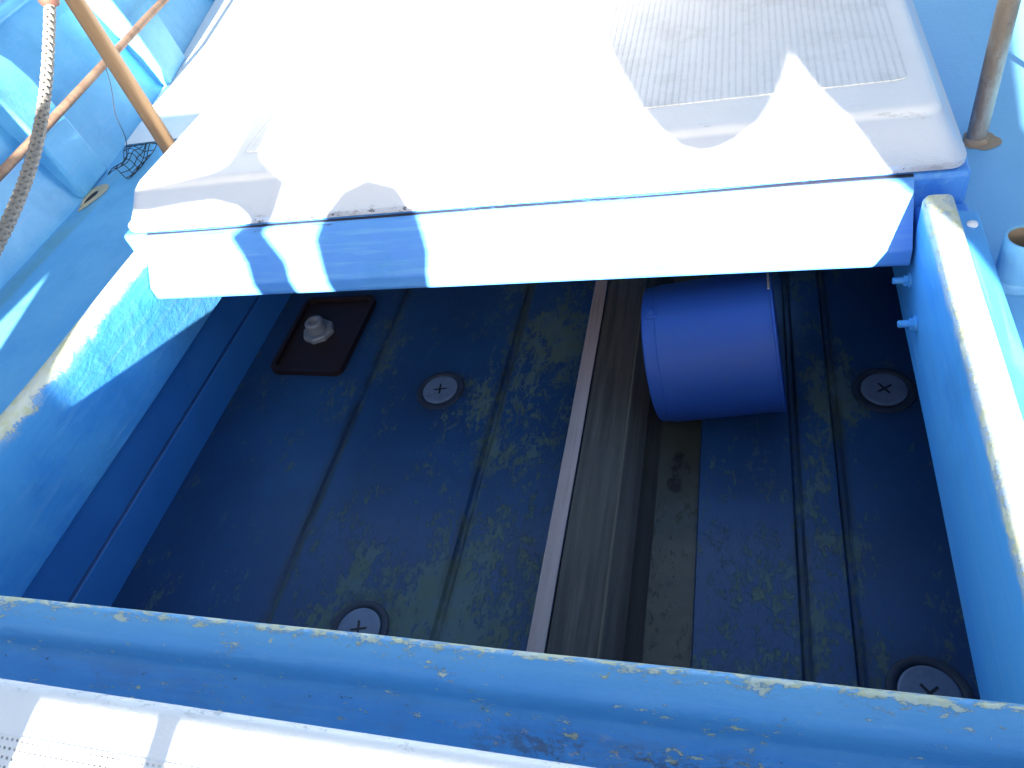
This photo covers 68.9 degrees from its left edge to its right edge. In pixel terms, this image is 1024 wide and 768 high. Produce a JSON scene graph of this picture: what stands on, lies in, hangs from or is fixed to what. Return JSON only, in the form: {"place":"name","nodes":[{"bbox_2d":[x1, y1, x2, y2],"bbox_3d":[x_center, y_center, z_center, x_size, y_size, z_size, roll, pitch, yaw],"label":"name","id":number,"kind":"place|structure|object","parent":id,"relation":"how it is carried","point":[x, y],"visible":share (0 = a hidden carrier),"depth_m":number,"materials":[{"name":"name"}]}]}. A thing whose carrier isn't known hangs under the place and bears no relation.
{"place":"outdoors","nodes":[
{"label":"outdoors","id":0,"kind":"place"},
{"bbox_2d":[0,0,59,255],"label":"rope","id":1,"kind":"object","parent":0,"point":[10,216],"visible":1,"depth_m":1.19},
{"bbox_2d":[0,0,1023,414],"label":"deck","id":2,"kind":"structure","parent":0,"point":[58,282],"depth_m":1.86,"materials":[{"name":"blue paint"}]},
{"bbox_2d":[0,0,214,288],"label":"bulwark","id":3,"kind":"object","parent":2,"relation":"on","point":[84,142],"visible":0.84,"depth_m":2.41,"materials":[{"name":"blue paint"}]},
{"bbox_2d":[0,0,168,181],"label":"side pipe","id":4,"kind":"object","parent":3,"relation":"attached to","point":[18,154],"visible":0.82,"depth_m":2.33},
{"bbox_2d":[106,69,126,154],"bbox_3d":[-1.299,-0.891,2.447,0.014,0.207,0.208,-14,45,4],"label":"cord","id":5,"kind":"object","parent":4,"relation":"hanging from","point":[115,112],"visible":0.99,"depth_m":2.45,"materials":[{"name":"grey fabric"}]},
{"bbox_2d":[64,0,174,153],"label":"wooden post","id":6,"kind":"object","parent":2,"relation":"on","point":[104,46],"visible":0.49,"depth_m":1.87,"materials":[{"name":"brown wood"}]},
{"bbox_2d":[108,143,156,178],"bbox_3d":[-1.212,-0.725,2.401,0.126,0.036,0.196,0,48,17],"label":"net scrap","id":7,"kind":"object","parent":2,"relation":"on","point":[136,169],"visible":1,"depth_m":2.40,"materials":[{"name":"black fabric"}]},
{"bbox_2d":[124,0,266,144],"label":"walkway","id":8,"kind":"structure","parent":2,"relation":"on","point":[227,42],"depth_m":2.90,"materials":[{"name":"white paint"}]},
{"bbox_2d":[0,678,593,767],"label":"hatch cover","id":9,"kind":"object","parent":2,"relation":"on","point":[44,726],"visible":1,"depth_m":0.82,"materials":[{"name":"white plastic"}]},
{"bbox_2d":[0,159,1023,767],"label":"hatch coaming","id":10,"kind":"object","parent":2,"relation":"on","point":[74,411],"visible":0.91,"depth_m":1.10,"materials":[{"name":"blue paint"}]},
{"bbox_2d":[128,0,966,231],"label":"hatch cover","id":11,"kind":"object","parent":10,"relation":"on","point":[537,100],"visible":1,"depth_m":1.61,"materials":[{"name":"white plastic"}]},
{"bbox_2d":[962,0,1020,149],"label":"rail post","id":12,"kind":"object","parent":2,"relation":"on","point":[977,135],"visible":0.98,"depth_m":1.44,"materials":[{"name":"metal"}]},
{"bbox_2d":[995,224,1023,295],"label":"pipe socket","id":13,"kind":"object","parent":2,"relation":"on","point":[1009,264],"visible":0.77,"depth_m":1.24,"materials":[{"name":"blue paint"}]},
{"bbox_2d":[111,266,980,699],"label":"hold floor","id":14,"kind":"structure","parent":0,"point":[805,538],"depth_m":1.71,"materials":[{"name":"paint"}]},
{"bbox_2d":[21,293,291,606],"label":"wall","id":15,"kind":"structure","parent":14,"relation":"on","point":[95,553],"depth_m":1.90,"materials":[{"name":"blue paint"}]},
{"bbox_2d":[271,295,376,375],"bbox_3d":[-0.571,-0.150,2.269,0.249,0.019,0.330,0,48,17],"label":"mounting plate","id":16,"kind":"object","parent":14,"relation":"on","point":[331,355],"visible":0.99,"depth_m":2.25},
{"bbox_2d":[304,316,333,343],"bbox_3d":[-0.593,-0.173,2.265,0.092,0.050,0.092,-17,45,2],"label":"hex nut","id":17,"kind":"object","parent":16,"relation":"on","point":[318,329],"visible":1,"depth_m":2.25,"materials":[{"name":"silver metal"}]},
{"bbox_2d":[330,600,388,635],"bbox_3d":[-0.322,0.515,1.567,0.134,0.006,0.134,-9,46,9],"label":"drain plug","id":18,"kind":"object","parent":14,"relation":"on","point":[363,618],"visible":0.56,"depth_m":1.58,"materials":[{"name":"grey plastic"}]},
{"bbox_2d":[417,372,464,408],"bbox_3d":[-0.192,0.015,2.000,0.134,0.006,0.134,-6,46,12],"label":"drain plug","id":19,"kind":"object","parent":14,"relation":"on","point":[436,389],"visible":1,"depth_m":2.00,"materials":[{"name":"grey plastic"}]},
{"bbox_2d":[526,276,673,662],"bbox_3d":[0.224,0.146,1.664,0.188,0.154,1.315,0,48,17],"label":"divider board","id":20,"kind":"object","parent":14,"relation":"on","point":[599,603],"visible":0.74,"depth_m":1.55,"materials":[{"name":"grey wood"}]},
{"bbox_2d":[641,272,786,421],"bbox_3d":[0.451,-0.088,1.656,0.302,0.345,0.329,0,48,17],"label":"bucket","id":21,"kind":"object","parent":14,"relation":"on","point":[711,348],"visible":0.91,"depth_m":1.53,"materials":[{"name":"blue plastic"}]},
{"bbox_2d":[852,368,916,412],"bbox_3d":[0.838,0.012,1.682,0.134,0.006,0.134,-26,46,-7],"label":"drain plug","id":22,"kind":"object","parent":14,"relation":"on","point":[886,389],"visible":1,"depth_m":1.68,"materials":[{"name":"grey plastic"}]},
{"bbox_2d":[885,656,974,698],"bbox_3d":[0.697,0.518,1.247,0.134,0.006,0.134,-29,46,-11],"label":"drain plug","id":23,"kind":"object","parent":14,"relation":"on","point":[929,680],"visible":0.48,"depth_m":1.26,"materials":[{"name":"grey plastic"}]}
]}

